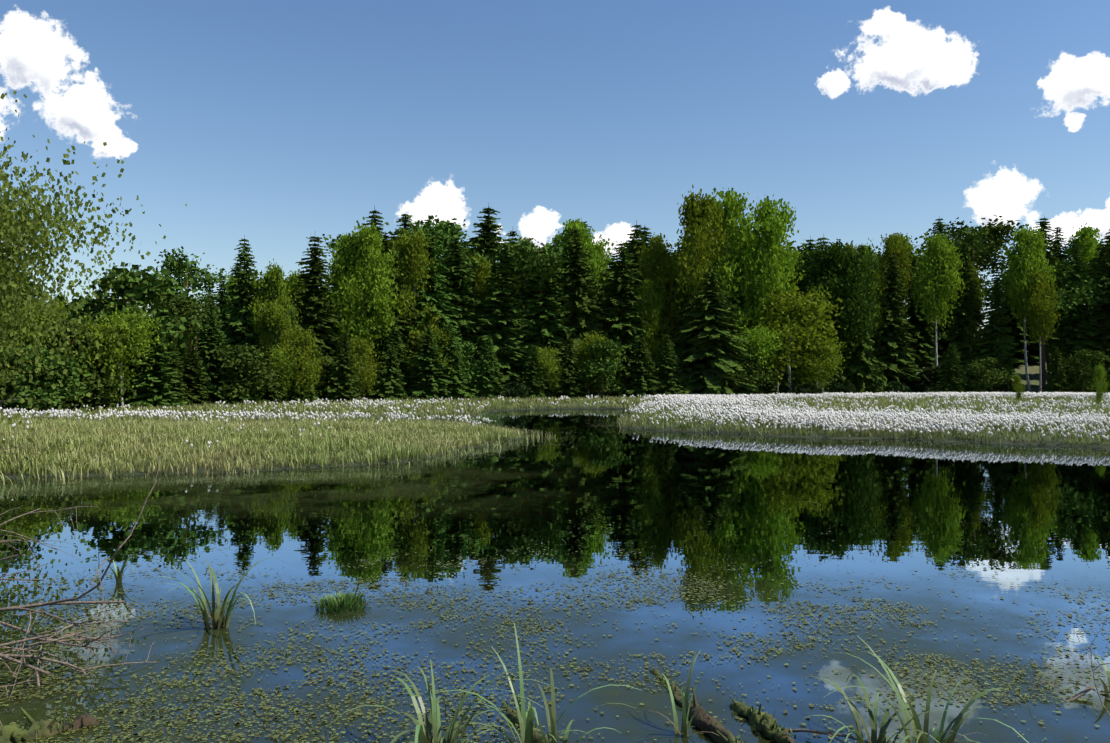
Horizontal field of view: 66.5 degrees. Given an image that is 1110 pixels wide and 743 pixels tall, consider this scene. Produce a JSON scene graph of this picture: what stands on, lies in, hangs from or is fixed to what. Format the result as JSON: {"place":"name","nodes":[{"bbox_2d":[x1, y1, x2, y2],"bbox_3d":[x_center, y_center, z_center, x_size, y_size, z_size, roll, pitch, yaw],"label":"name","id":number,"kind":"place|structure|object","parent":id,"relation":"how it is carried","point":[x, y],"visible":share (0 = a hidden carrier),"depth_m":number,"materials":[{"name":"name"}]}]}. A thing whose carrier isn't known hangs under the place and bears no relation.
{"place":"outdoors","nodes":[
{"label":"outdoors","id":0,"kind":"place"},
{"bbox_2d":[0,409,1109,742],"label":"water","id":1,"kind":"structure","parent":0,"point":[892,509],"depth_m":8.31,"materials":[{"name":"liquid"}]},
{"bbox_2d":[0,417,1109,742],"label":"floating weed","id":2,"kind":"object","parent":1,"relation":"on","point":[372,699],"visible":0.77,"depth_m":5.64,"materials":[{"name":"plant"}]},
{"bbox_2d":[0,464,1109,742],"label":"algae film","id":3,"kind":"object","parent":1,"relation":"on","point":[646,698],"visible":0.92,"depth_m":5.30,"materials":[{"name":"plant"}]},
{"bbox_2d":[0,394,1109,742],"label":"dead branches","id":4,"kind":"object","parent":1,"relation":"in","point":[40,638],"visible":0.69,"depth_m":5.61,"materials":[{"name":"wood"}]},
{"bbox_2d":[101,554,1109,742],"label":"grass tufts","id":5,"kind":"object","parent":1,"relation":"in","point":[452,733],"visible":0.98,"depth_m":4.30,"materials":[{"name":"plant"}]},
{"bbox_2d":[0,358,1109,478],"bbox_3d":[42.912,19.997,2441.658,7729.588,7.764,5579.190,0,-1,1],"label":"ground","id":6,"kind":"structure","parent":0,"point":[1033,368],"depth_m":26.11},
{"bbox_2d":[0,299,69,411],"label":"young birch","id":7,"kind":"object","parent":6,"relation":"on","point":[27,338],"visible":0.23,"depth_m":38.54,"materials":[{"name":"green plant"}]},
{"bbox_2d":[0,345,105,411],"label":"bush","id":8,"kind":"object","parent":6,"relation":"on","point":[44,385],"visible":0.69,"depth_m":37.34,"materials":[{"name":"plant"}]},
{"bbox_2d":[29,313,142,407],"bbox_3d":[-23.906,-0.355,41.602,6.486,4.890,5.850,1,1,-37],"label":"tree","id":9,"kind":"object","parent":6,"relation":"on","point":[100,390],"visible":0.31,"depth_m":40.66,"materials":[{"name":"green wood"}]},
{"bbox_2d":[0,90,186,460],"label":"tree","id":10,"kind":"object","parent":6,"relation":"on","point":[15,224],"visible":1,"depth_m":17.09,"materials":[{"name":"green plant"}]},
{"bbox_2d":[70,352,119,411],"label":"spruce","id":11,"kind":"object","parent":6,"relation":"on","point":[106,402],"visible":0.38,"depth_m":41.13,"materials":[{"name":"green plant"}]},
{"bbox_2d":[55,315,145,392],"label":"young birch","id":12,"kind":"object","parent":6,"relation":"on","point":[96,329],"visible":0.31,"depth_m":41.22,"materials":[{"name":"green plant"}]},
{"bbox_2d":[77,304,172,407],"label":"young birch","id":13,"kind":"object","parent":6,"relation":"on","point":[134,323],"visible":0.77,"depth_m":42.35,"materials":[{"name":"green plant"}]},
{"bbox_2d":[52,261,211,399],"bbox_3d":[-23.853,-1.933,46.022,9.576,8.358,8.636,-4,1,9],"label":"tree","id":14,"kind":"object","parent":6,"relation":"on","point":[150,286],"visible":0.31,"depth_m":46.35,"materials":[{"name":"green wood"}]},
{"bbox_2d":[124,317,186,409],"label":"spruce","id":15,"kind":"object","parent":6,"relation":"on","point":[154,382],"visible":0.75,"depth_m":44.45,"materials":[{"name":"green plant"}]},
{"bbox_2d":[161,337,190,404],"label":"spruce","id":16,"kind":"object","parent":6,"relation":"on","point":[179,384],"visible":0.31,"depth_m":45.87,"materials":[{"name":"green plant"}]},
{"bbox_2d":[132,292,229,341],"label":"pine","id":17,"kind":"object","parent":6,"relation":"on","point":[178,310],"visible":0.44,"depth_m":52.68,"materials":[{"name":"green plant"}]},
{"bbox_2d":[142,246,245,353],"bbox_3d":[-25.113,-3.049,57.144,7.514,10.463,6.706,0,-2,-31],"label":"tree","id":18,"kind":"object","parent":6,"relation":"on","point":[181,267],"visible":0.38,"depth_m":56.62,"materials":[{"name":"green plant"}]},
{"bbox_2d":[180,345,211,405],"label":"spruce","id":19,"kind":"object","parent":6,"relation":"on","point":[192,379],"visible":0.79,"depth_m":48.39,"materials":[{"name":"green plant"}]},
{"bbox_2d":[178,317,230,405],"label":"spruce","id":20,"kind":"object","parent":6,"relation":"on","point":[204,360],"visible":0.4,"depth_m":50.33,"materials":[{"name":"green plant"}]},
{"bbox_2d":[195,299,228,389],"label":"spruce","id":21,"kind":"object","parent":6,"relation":"on","point":[210,312],"visible":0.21,"depth_m":50.99,"materials":[{"name":"green plant"}]},
{"bbox_2d":[215,345,260,405],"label":"spruce","id":22,"kind":"object","parent":6,"relation":"on","point":[239,381],"visible":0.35,"depth_m":49.34,"materials":[{"name":"green plant"}]},
{"bbox_2d":[204,343,289,403],"bbox_3d":[-17.986,0.153,50.380,4.994,3.998,5.537,-3,0,-34],"label":"bush","id":23,"kind":"object","parent":6,"relation":"on","point":[259,375],"visible":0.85,"depth_m":49.36,"materials":[{"name":"plant"}]},
{"bbox_2d":[219,235,284,400],"bbox_3d":[-21.067,-3.246,57.897,5.065,12.267,4.864,0,0,15],"label":"spruce","id":24,"kind":"object","parent":6,"relation":"on","point":[240,332],"visible":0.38,"depth_m":57.55,"materials":[{"name":"green plant"}]},
{"bbox_2d":[230,266,308,364],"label":"tree","id":25,"kind":"object","parent":6,"relation":"on","point":[248,274],"visible":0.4,"depth_m":57.39,"materials":[{"name":"green plant"}]},
{"bbox_2d":[253,343,286,404],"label":"spruce","id":26,"kind":"object","parent":6,"relation":"on","point":[273,395],"visible":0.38,"depth_m":51.34,"materials":[{"name":"green plant"}]},
{"bbox_2d":[244,258,302,353],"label":"birch","id":27,"kind":"object","parent":6,"relation":"on","point":[273,275],"visible":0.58,"depth_m":57.20,"materials":[{"name":"green plant"}]},
{"bbox_2d":[255,299,297,379],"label":"birch","id":28,"kind":"object","parent":6,"relation":"on","point":[274,311],"visible":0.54,"depth_m":56.11,"materials":[{"name":"green plant"}]},
{"bbox_2d":[262,345,298,400],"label":"young birch","id":29,"kind":"object","parent":6,"relation":"on","point":[277,355],"visible":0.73,"depth_m":51.89,"materials":[{"name":"green plant"}]},
{"bbox_2d":[287,354,316,403],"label":"spruce","id":30,"kind":"object","parent":6,"relation":"on","point":[301,397],"visible":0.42,"depth_m":52.56,"materials":[{"name":"green plant"}]},
{"bbox_2d":[275,325,330,395],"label":"young birch","id":31,"kind":"object","parent":6,"relation":"on","point":[299,348],"visible":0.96,"depth_m":52.58,"materials":[{"name":"green plant"}]},
{"bbox_2d":[280,236,355,401],"bbox_3d":[-16.857,-3.698,59.528,5.893,12.230,6.190,2,2,29],"label":"spruce","id":32,"kind":"object","parent":6,"relation":"on","point":[316,317],"visible":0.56,"depth_m":58.94,"materials":[{"name":"green plant"}]},
{"bbox_2d":[308,346,333,401],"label":"spruce","id":33,"kind":"object","parent":6,"relation":"on","point":[318,388],"visible":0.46,"depth_m":55.16,"materials":[{"name":"green plant"}]},
{"bbox_2d":[322,331,360,401],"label":"spruce","id":34,"kind":"object","parent":6,"relation":"on","point":[342,380],"visible":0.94,"depth_m":54.75,"materials":[{"name":"green plant"}]},
{"bbox_2d":[326,230,379,397],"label":"birch","id":35,"kind":"object","parent":6,"relation":"on","point":[344,260],"visible":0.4,"depth_m":60.14,"materials":[{"name":"green plant"}]},
{"bbox_2d":[333,335,385,397],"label":"young birch","id":36,"kind":"object","parent":6,"relation":"on","point":[359,350],"visible":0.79,"depth_m":56.29,"materials":[{"name":"green plant"}]},
{"bbox_2d":[317,217,402,396],"bbox_3d":[-13.783,-4.421,61.129,6.391,13.273,5.644,0,-1,1],"label":"birch","id":37,"kind":"object","parent":6,"relation":"on","point":[369,240],"visible":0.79,"depth_m":60.10,"materials":[{"name":"green plant"}]},
{"bbox_2d":[354,231,418,399],"bbox_3d":[-12.373,-3.706,62.770,6.792,13.446,6.521,2,-2,-41],"label":"spruce","id":38,"kind":"object","parent":6,"relation":"on","point":[404,335],"visible":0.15,"depth_m":62.22,"materials":[{"name":"green plant"}]},
{"bbox_2d":[367,344,407,400],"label":"spruce","id":39,"kind":"object","parent":6,"relation":"on","point":[392,387],"visible":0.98,"depth_m":57.12,"materials":[{"name":"green plant"}]},
{"bbox_2d":[376,324,414,398],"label":"spruce","id":40,"kind":"object","parent":6,"relation":"on","point":[394,336],"visible":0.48,"depth_m":59.36,"materials":[{"name":"green plant"}]},
{"bbox_2d":[0,669,795,742],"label":"logs","id":41,"kind":"object","parent":6,"relation":"on","point":[766,723],"visible":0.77,"depth_m":4.57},
{"bbox_2d":[385,227,447,360],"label":"birch","id":42,"kind":"object","parent":6,"relation":"on","point":[414,254],"visible":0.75,"depth_m":63.11,"materials":[{"name":"green plant"}]},
{"bbox_2d":[405,327,457,400],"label":"spruce","id":43,"kind":"object","parent":6,"relation":"on","point":[428,383],"visible":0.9,"depth_m":58.44,"materials":[{"name":"green plant"}]},
{"bbox_2d":[410,325,463,390],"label":"young birch","id":44,"kind":"object","parent":6,"relation":"on","point":[438,336],"visible":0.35,"depth_m":59.65,"materials":[{"name":"green plant"}]},
{"bbox_2d":[404,228,470,391],"bbox_3d":[-9.598,-3.880,65.000,7.284,14.690,7.591,1,-1,43],"label":"spruce","id":45,"kind":"object","parent":6,"relation":"on","point":[437,295],"visible":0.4,"depth_m":64.55,"materials":[{"name":"green plant"}]},
{"bbox_2d":[385,210,503,264],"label":"tree","id":46,"kind":"object","parent":6,"relation":"on","point":[446,226],"visible":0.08,"depth_m":83.89,"materials":[{"name":"green plant"}]},
{"bbox_2d":[389,218,510,307],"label":"tree","id":47,"kind":"object","parent":6,"relation":"on","point":[445,238],"visible":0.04,"depth_m":69.70,"materials":[{"name":"green plant"}]},
{"bbox_2d":[436,323,475,399],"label":"spruce","id":48,"kind":"object","parent":6,"relation":"on","point":[458,380],"visible":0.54,"depth_m":59.75,"materials":[{"name":"green plant"}]},
{"bbox_2d":[440,235,485,387],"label":"spruce","id":49,"kind":"object","parent":6,"relation":"on","point":[461,287],"visible":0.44,"depth_m":66.53,"materials":[{"name":"green plant"}]},
{"bbox_2d":[456,341,506,390],"bbox_3d":[-6.344,-0.083,62.407,5.250,4.722,5.820,-6,-3,33],"label":"bush","id":50,"kind":"object","parent":6,"relation":"on","point":[469,348],"visible":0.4,"depth_m":61.92,"materials":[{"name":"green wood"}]},
{"bbox_2d":[467,250,497,352],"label":"birch","id":51,"kind":"object","parent":6,"relation":"on","point":[480,275],"visible":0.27,"depth_m":71.31,"materials":[{"name":"green plant"}]},
{"bbox_2d":[464,205,503,345],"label":"spruce","id":52,"kind":"object","parent":6,"relation":"on","point":[487,235],"visible":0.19,"depth_m":83.21,"materials":[{"name":"green plant"}]},
{"bbox_2d":[467,336,501,399],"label":"spruce","id":53,"kind":"object","parent":6,"relation":"on","point":[480,387],"visible":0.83,"depth_m":61.50,"materials":[{"name":"green plant"}]},
{"bbox_2d":[468,243,532,397],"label":"spruce","id":54,"kind":"object","parent":6,"relation":"on","point":[500,319],"visible":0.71,"depth_m":66.58,"materials":[{"name":"green plant"}]},
{"bbox_2d":[313,409,691,614],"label":"tussocks","id":55,"kind":"object","parent":6,"relation":"on","point":[345,602],"visible":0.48,"depth_m":7.10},
{"bbox_2d":[519,345,549,399],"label":"spruce","id":56,"kind":"object","parent":6,"relation":"on","point":[532,374],"visible":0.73,"depth_m":63.74,"materials":[{"name":"green plant"}]},
{"bbox_2d":[483,238,611,343],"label":"deciduous tree","id":57,"kind":"object","parent":6,"relation":"on","point":[526,258],"visible":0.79,"depth_m":67.13,"materials":[{"name":"green plant"}]},
{"bbox_2d":[530,345,565,397],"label":"young birch","id":58,"kind":"object","parent":6,"relation":"on","point":[547,361],"visible":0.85,"depth_m":64.14,"materials":[{"name":"green plant"}]},
{"bbox_2d":[513,244,585,395],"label":"spruce","id":59,"kind":"object","parent":6,"relation":"on","point":[546,327],"visible":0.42,"depth_m":68.27,"materials":[{"name":"green plant"}]},
{"bbox_2d":[0,391,1109,742],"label":"bog vegetation","id":60,"kind":"object","parent":6,"relation":"on","point":[224,429],"visible":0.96,"depth_m":27.28,"materials":[{"name":"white plant"}]},
{"bbox_2d":[546,338,589,398],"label":"spruce","id":61,"kind":"object","parent":6,"relation":"on","point":[569,387],"visible":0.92,"depth_m":64.27,"materials":[{"name":"green plant"}]},
{"bbox_2d":[554,227,614,395],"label":"spruce","id":62,"kind":"object","parent":6,"relation":"on","point":[582,303],"visible":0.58,"depth_m":69.22,"materials":[{"name":"green plant"}]},
{"bbox_2d":[552,218,617,307],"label":"birch","id":63,"kind":"object","parent":6,"relation":"on","point":[596,258],"visible":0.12,"depth_m":82.48,"materials":[{"name":"green plant"}]},
{"bbox_2d":[570,336,631,397],"bbox_3d":[3.046,-0.147,65.174,5.724,4.940,6.346,0,-1,-2],"label":"bush","id":64,"kind":"object","parent":6,"relation":"on","point":[599,371],"visible":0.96,"depth_m":64.57,"materials":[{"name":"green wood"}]},
{"bbox_2d":[589,240,659,397],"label":"spruce","id":65,"kind":"object","parent":6,"relation":"on","point":[620,312],"visible":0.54,"depth_m":69.88,"materials":[{"name":"green plant"}]},
{"bbox_2d":[617,335,659,397],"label":"spruce","id":66,"kind":"object","parent":6,"relation":"on","point":[642,381],"visible":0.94,"depth_m":65.66,"materials":[{"name":"green plant"}]},
{"bbox_2d":[624,220,659,352],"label":"spruce","id":67,"kind":"object","parent":6,"relation":"on","point":[633,242],"visible":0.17,"depth_m":74.99,"materials":[{"name":"green plant"}]},
{"bbox_2d":[632,278,665,366],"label":"birch","id":68,"kind":"object","parent":6,"relation":"on","point":[647,288],"visible":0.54,"depth_m":70.57,"materials":[{"name":"green plant"}]},
{"bbox_2d":[634,233,678,365],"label":"birch","id":69,"kind":"object","parent":6,"relation":"on","point":[655,253],"visible":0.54,"depth_m":71.92,"materials":[{"name":"green plant"}]},
{"bbox_2d":[649,335,686,395],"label":"spruce","id":70,"kind":"object","parent":6,"relation":"on","point":[668,378],"visible":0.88,"depth_m":66.35,"materials":[{"name":"green plant"}]},
{"bbox_2d":[671,253,713,393],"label":"spruce","id":71,"kind":"object","parent":6,"relation":"on","point":[679,345],"visible":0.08,"depth_m":71.22,"materials":[{"name":"green plant"}]},
{"bbox_2d":[659,185,731,339],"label":"birch","id":72,"kind":"object","parent":6,"relation":"on","point":[699,216],"visible":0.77,"depth_m":70.63,"materials":[{"name":"green plant"}]},
{"bbox_2d":[670,271,767,395],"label":"spruce","id":73,"kind":"object","parent":6,"relation":"on","point":[709,348],"visible":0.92,"depth_m":67.53,"materials":[{"name":"plant"}]},
{"bbox_2d":[691,187,770,346],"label":"birch","id":74,"kind":"object","parent":6,"relation":"on","point":[733,211],"visible":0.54,"depth_m":73.80,"materials":[{"name":"green plant"}]},
{"bbox_2d":[728,324,794,393],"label":"young birch","id":75,"kind":"object","parent":6,"relation":"on","point":[756,339],"visible":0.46,"depth_m":68.87,"materials":[{"name":"green plant"}]},
{"bbox_2d":[726,194,808,367],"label":"birch","id":76,"kind":"object","parent":6,"relation":"on","point":[773,229],"visible":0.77,"depth_m":73.34,"materials":[{"name":"green plant"}]},
{"bbox_2d":[751,282,847,391],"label":"young birch","id":77,"kind":"object","parent":6,"relation":"on","point":[802,310],"visible":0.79,"depth_m":71.69,"materials":[{"name":"green plant"}]},
{"bbox_2d":[775,263,823,391],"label":"spruce","id":78,"kind":"object","parent":6,"relation":"on","point":[801,284],"visible":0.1,"depth_m":79.62,"materials":[{"name":"green plant"}]},
{"bbox_2d":[793,336,847,386],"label":"young birch","id":79,"kind":"object","parent":6,"relation":"on","point":[807,377],"visible":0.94,"depth_m":72.04,"materials":[{"name":"green plant"}]},
{"bbox_2d":[801,238,888,378],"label":"deciduous tree","id":80,"kind":"object","parent":6,"relation":"on","point":[838,264],"visible":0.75,"depth_m":77.28,"materials":[{"name":"green plant"}]},
{"bbox_2d":[841,286,886,392],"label":"spruce","id":81,"kind":"object","parent":6,"relation":"on","point":[865,376],"visible":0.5,"depth_m":77.78,"materials":[{"name":"green plant"}]},
{"bbox_2d":[871,232,914,327],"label":"tall birch","id":82,"kind":"object","parent":6,"relation":"on","point":[895,246],"visible":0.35,"depth_m":86.65,"materials":[{"name":"green plant"}]},
{"bbox_2d":[871,251,922,387],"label":"spruce","id":83,"kind":"object","parent":6,"relation":"on","point":[890,351],"visible":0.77,"depth_m":82.39,"materials":[{"name":"green plant"}]},
{"bbox_2d":[902,248,941,366],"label":"spruce","id":84,"kind":"object","parent":6,"relation":"on","point":[924,345],"visible":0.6,"depth_m":99.36,"materials":[{"name":"green plant"}]},
{"bbox_2d":[907,232,968,365],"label":"tall birch","id":85,"kind":"object","parent":6,"relation":"on","point":[939,261],"visible":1,"depth_m":83.42,"materials":[{"name":"green plant"}]},
{"bbox_2d":[925,216,957,359],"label":"spruce","id":86,"kind":"object","parent":6,"relation":"on","point":[942,345],"visible":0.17,"depth_m":103.18,"materials":[{"name":"green plant"}]},
{"bbox_2d":[908,365,977,392],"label":"shrub","id":87,"kind":"object","parent":6,"relation":"on","point":[929,377],"visible":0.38,"depth_m":80.35,"materials":[{"name":"green plant"}]},
{"bbox_2d":[934,342,966,392],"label":"spruce","id":88,"kind":"object","parent":6,"relation":"on","point":[952,376],"visible":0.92,"depth_m":76.61,"materials":[{"name":"green plant"}]},
{"bbox_2d":[939,238,989,384],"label":"spruce","id":89,"kind":"object","parent":6,"relation":"on","point":[964,339],"visible":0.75,"depth_m":86.26,"materials":[{"name":"green plant"}]},
{"bbox_2d":[916,223,1012,304],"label":"pine","id":90,"kind":"object","parent":6,"relation":"on","point":[969,238],"visible":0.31,"depth_m":98.52,"materials":[{"name":"green plant"}]},
{"bbox_2d":[948,263,989,336],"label":"tall birch","id":91,"kind":"object","parent":6,"relation":"on","point":[977,279],"visible":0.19,"depth_m":87.28,"materials":[{"name":"green plant"}]},
{"bbox_2d":[912,214,1028,276],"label":"pine","id":92,"kind":"object","parent":6,"relation":"on","point":[997,233],"visible":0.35,"depth_m":109.79,"materials":[{"name":"green plant"}]},
{"bbox_2d":[962,357,1021,391],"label":"bush","id":93,"kind":"object","parent":6,"relation":"on","point":[986,378],"visible":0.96,"depth_m":76.25,"materials":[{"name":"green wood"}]},
{"bbox_2d":[974,269,1023,386],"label":"spruce","id":94,"kind":"object","parent":6,"relation":"on","point":[997,337],"visible":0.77,"depth_m":84.53,"materials":[{"name":"green plant"}]},
{"bbox_2d":[986,260,1053,364],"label":"spruce","id":95,"kind":"object","parent":6,"relation":"on","point":[1032,348],"visible":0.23,"depth_m":101.40,"materials":[{"name":"green plant"}]},
{"bbox_2d":[987,225,1056,391],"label":"tall birch","id":96,"kind":"object","parent":6,"relation":"on","point":[1026,259],"visible":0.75,"depth_m":84.34,"materials":[{"name":"green plant"}]},
{"bbox_2d":[1016,268,1065,391],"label":"tall birch","id":97,"kind":"object","parent":6,"relation":"on","point":[1038,310],"visible":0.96,"depth_m":82.63,"materials":[{"name":"green plant"}]},
{"bbox_2d":[1033,217,1064,348],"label":"spruce","id":98,"kind":"object","parent":6,"relation":"on","point":[1043,224],"visible":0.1,"depth_m":106.03,"materials":[{"name":"green plant"}]},
{"bbox_2d":[1001,256,1109,387],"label":"tree","id":99,"kind":"object","parent":6,"relation":"on","point":[1062,275],"visible":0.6,"depth_m":84.94,"materials":[{"name":"green plant"}]},
{"bbox_2d":[1041,346,1073,392],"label":"spruce","id":100,"kind":"object","parent":6,"relation":"on","point":[1057,382],"visible":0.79,"depth_m":78.26,"materials":[{"name":"green plant"}]},
{"bbox_2d":[1046,244,1107,385],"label":"spruce","id":101,"kind":"object","parent":6,"relation":"on","point":[1074,332],"visible":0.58,"depth_m":85.60,"materials":[{"name":"green plant"}]},
{"bbox_2d":[1046,349,1109,391],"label":"bush","id":102,"kind":"object","parent":6,"relation":"on","point":[1074,365],"visible":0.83,"depth_m":78.53,"materials":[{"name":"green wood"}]},
{"bbox_2d":[1057,223,1102,281],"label":"tall birch","id":103,"kind":"object","parent":6,"relation":"on","point":[1087,242],"visible":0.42,"depth_m":105.98,"materials":[{"name":"green plant"}]},
{"bbox_2d":[1086,229,1109,374],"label":"spruce","id":104,"kind":"object","parent":6,"relation":"on","point":[1102,319],"visible":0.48,"depth_m":84.94,"materials":[{"name":"green plant"}]},
{"bbox_2d":[0,0,1109,349],"label":"sky","id":105,"kind":"structure","parent":0,"point":[277,124],"materials":[{"name":"blue"}]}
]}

